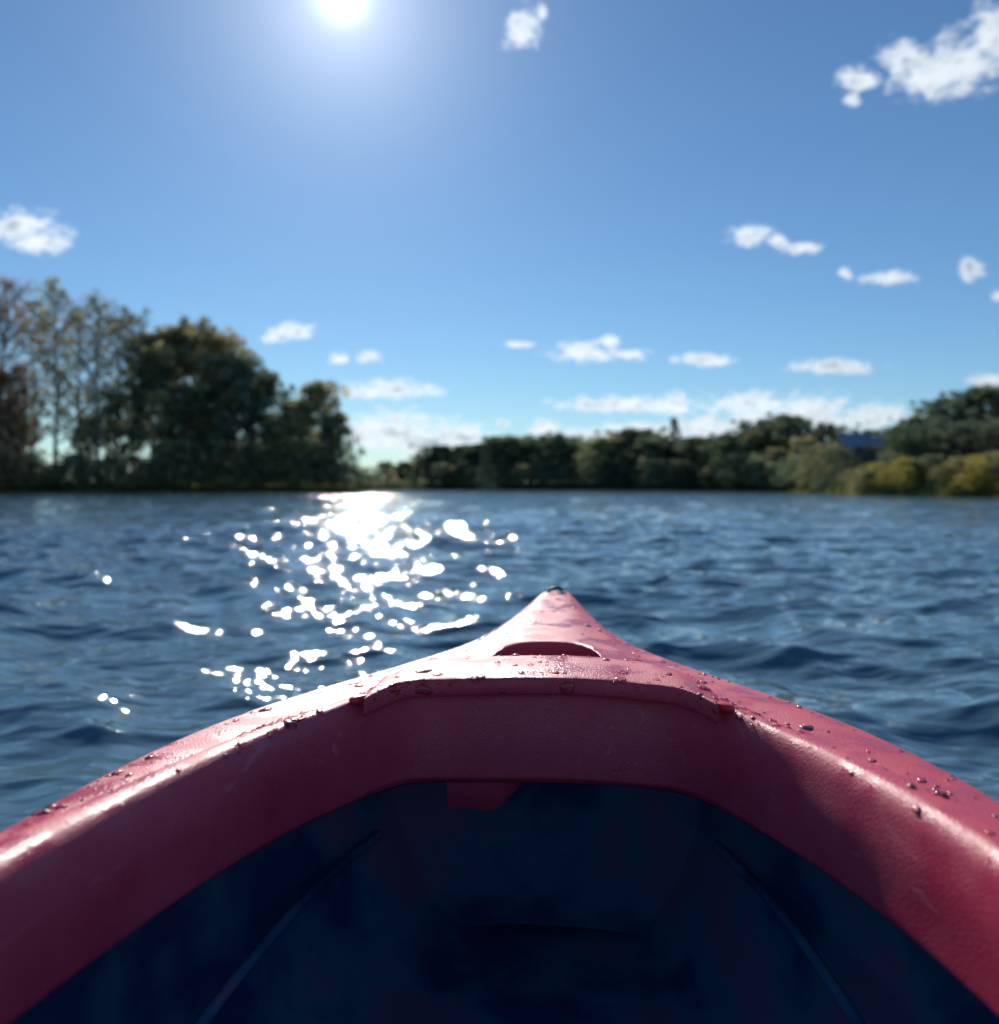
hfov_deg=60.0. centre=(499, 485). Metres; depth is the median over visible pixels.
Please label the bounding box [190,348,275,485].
maple tree
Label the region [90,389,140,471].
maple tree
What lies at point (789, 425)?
oak tree
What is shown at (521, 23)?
cloud
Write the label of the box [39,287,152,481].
poplar tree
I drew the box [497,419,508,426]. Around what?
cloud
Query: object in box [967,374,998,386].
cloud
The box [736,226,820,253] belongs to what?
cloud
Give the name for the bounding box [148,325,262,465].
maple tree
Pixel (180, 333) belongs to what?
maple tree
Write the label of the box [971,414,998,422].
oak tree
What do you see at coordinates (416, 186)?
sky
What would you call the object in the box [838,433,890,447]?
roof
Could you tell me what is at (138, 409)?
maple tree
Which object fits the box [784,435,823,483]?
willow tree
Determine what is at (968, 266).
cloud
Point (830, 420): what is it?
cloud
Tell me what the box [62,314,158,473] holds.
poplar tree
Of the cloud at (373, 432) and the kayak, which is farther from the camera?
the cloud at (373, 432)
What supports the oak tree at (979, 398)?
on the ground
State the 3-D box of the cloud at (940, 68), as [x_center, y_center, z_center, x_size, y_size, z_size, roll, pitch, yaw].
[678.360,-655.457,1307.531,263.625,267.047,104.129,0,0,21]
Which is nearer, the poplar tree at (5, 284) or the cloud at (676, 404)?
the poplar tree at (5, 284)
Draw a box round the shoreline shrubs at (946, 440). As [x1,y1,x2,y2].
[0,415,998,491]
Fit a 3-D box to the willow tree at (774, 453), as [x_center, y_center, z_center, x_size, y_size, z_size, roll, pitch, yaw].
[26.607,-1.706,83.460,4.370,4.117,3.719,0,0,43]
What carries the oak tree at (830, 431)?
on the ground
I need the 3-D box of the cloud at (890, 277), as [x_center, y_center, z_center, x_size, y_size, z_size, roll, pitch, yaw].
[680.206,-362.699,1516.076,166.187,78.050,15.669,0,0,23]
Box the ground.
[0,458,998,496]
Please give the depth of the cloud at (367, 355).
1747.96 m
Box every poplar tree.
[0,274,96,435]
[0,298,64,405]
[2,295,67,449]
[13,276,92,478]
[27,298,128,482]
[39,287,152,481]
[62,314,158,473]
[90,305,160,476]
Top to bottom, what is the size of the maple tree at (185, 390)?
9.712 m
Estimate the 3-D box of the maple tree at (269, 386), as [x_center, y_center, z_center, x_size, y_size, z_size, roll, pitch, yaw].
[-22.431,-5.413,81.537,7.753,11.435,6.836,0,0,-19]
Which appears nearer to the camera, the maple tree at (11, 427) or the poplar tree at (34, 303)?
the maple tree at (11, 427)
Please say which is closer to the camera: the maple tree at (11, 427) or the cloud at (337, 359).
the maple tree at (11, 427)
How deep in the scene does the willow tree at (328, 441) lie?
80.08 m
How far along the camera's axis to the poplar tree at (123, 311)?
82.12 m
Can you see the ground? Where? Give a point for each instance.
(922, 488)
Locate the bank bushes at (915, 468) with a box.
[819,451,998,492]
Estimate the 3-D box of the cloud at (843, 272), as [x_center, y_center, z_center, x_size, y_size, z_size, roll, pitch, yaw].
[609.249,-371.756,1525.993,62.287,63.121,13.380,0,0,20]
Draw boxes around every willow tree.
[57,413,112,479]
[245,417,309,487]
[250,396,341,483]
[291,379,354,486]
[302,411,366,489]
[719,450,746,483]
[751,447,787,483]
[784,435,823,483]
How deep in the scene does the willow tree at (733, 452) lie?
88.93 m
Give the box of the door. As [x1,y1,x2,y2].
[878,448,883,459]
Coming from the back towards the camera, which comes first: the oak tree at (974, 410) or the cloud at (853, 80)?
the cloud at (853, 80)
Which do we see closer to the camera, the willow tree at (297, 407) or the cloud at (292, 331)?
the willow tree at (297, 407)
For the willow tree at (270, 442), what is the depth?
77.43 m
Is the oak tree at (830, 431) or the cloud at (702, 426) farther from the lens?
the cloud at (702, 426)
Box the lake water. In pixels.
[0,490,998,831]
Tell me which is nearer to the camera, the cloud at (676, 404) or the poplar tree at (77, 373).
the poplar tree at (77, 373)
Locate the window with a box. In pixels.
[865,449,873,456]
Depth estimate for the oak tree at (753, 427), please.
91.96 m
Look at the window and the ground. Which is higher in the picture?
the window
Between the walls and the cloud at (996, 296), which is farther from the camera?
the cloud at (996, 296)
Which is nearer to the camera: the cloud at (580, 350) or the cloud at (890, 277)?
the cloud at (890, 277)
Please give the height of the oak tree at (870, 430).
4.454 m
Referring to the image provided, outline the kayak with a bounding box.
[0,586,998,1023]
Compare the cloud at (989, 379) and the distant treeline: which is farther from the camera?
the cloud at (989, 379)
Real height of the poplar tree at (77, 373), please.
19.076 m
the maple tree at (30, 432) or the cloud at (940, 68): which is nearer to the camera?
the maple tree at (30, 432)
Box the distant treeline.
[358,417,783,489]
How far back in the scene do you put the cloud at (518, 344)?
1847.18 m
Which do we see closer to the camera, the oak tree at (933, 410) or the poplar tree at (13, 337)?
the oak tree at (933, 410)
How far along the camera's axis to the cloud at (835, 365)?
1778.12 m
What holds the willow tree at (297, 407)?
on the ground
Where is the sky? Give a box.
[0,0,998,481]
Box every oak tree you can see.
[726,418,785,452]
[753,411,824,472]
[795,422,860,457]
[822,439,852,467]
[850,429,883,432]
[888,415,936,458]
[909,396,972,423]
[937,385,998,423]
[956,383,998,419]
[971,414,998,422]
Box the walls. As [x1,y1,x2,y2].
[845,447,888,465]
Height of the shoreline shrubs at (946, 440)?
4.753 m
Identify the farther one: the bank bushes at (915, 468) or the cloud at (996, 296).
the cloud at (996, 296)
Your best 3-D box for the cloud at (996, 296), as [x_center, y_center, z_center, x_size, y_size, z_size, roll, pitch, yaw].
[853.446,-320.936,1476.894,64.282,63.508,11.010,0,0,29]
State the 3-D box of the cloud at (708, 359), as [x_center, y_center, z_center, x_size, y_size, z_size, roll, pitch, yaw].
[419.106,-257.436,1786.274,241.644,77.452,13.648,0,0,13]
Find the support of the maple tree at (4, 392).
on the ground
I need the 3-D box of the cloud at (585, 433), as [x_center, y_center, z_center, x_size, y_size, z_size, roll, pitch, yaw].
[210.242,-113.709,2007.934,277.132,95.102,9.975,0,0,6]
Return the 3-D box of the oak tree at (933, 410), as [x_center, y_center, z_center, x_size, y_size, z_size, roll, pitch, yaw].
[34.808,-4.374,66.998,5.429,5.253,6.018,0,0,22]
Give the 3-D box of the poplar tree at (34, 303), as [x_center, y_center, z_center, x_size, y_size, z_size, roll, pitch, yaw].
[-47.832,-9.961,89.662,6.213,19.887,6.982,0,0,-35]
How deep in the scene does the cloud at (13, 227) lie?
1405.94 m
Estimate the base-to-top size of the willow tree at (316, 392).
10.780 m
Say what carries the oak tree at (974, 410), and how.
on the ground
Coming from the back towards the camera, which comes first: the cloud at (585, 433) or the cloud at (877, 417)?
the cloud at (585, 433)
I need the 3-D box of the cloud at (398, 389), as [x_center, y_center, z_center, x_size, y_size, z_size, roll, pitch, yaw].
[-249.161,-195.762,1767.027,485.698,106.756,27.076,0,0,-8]
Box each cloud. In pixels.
[0,214,74,252]
[262,322,311,342]
[327,379,444,398]
[331,354,347,363]
[348,412,489,456]
[359,351,379,361]
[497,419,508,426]
[507,5,546,46]
[507,341,532,347]
[530,419,558,435]
[548,393,687,414]
[560,335,641,360]
[563,429,609,440]
[605,412,771,437]
[671,353,729,366]
[701,391,907,428]
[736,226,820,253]
[773,414,860,432]
[791,358,868,373]
[838,268,851,278]
[839,68,877,105]
[859,271,915,284]
[878,10,998,98]
[960,257,982,281]
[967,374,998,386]
[992,292,998,299]
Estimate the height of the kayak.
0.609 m
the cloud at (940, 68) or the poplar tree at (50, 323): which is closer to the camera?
the poplar tree at (50, 323)
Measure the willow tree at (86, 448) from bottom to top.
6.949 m
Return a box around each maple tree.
[0,361,45,465]
[0,386,24,449]
[0,404,45,459]
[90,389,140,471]
[97,314,246,456]
[117,338,196,462]
[138,382,234,485]
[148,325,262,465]
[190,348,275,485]
[224,369,299,459]
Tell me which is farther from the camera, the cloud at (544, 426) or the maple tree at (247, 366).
the cloud at (544, 426)
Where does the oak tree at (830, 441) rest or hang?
on the ground
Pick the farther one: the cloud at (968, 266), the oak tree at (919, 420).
the cloud at (968, 266)

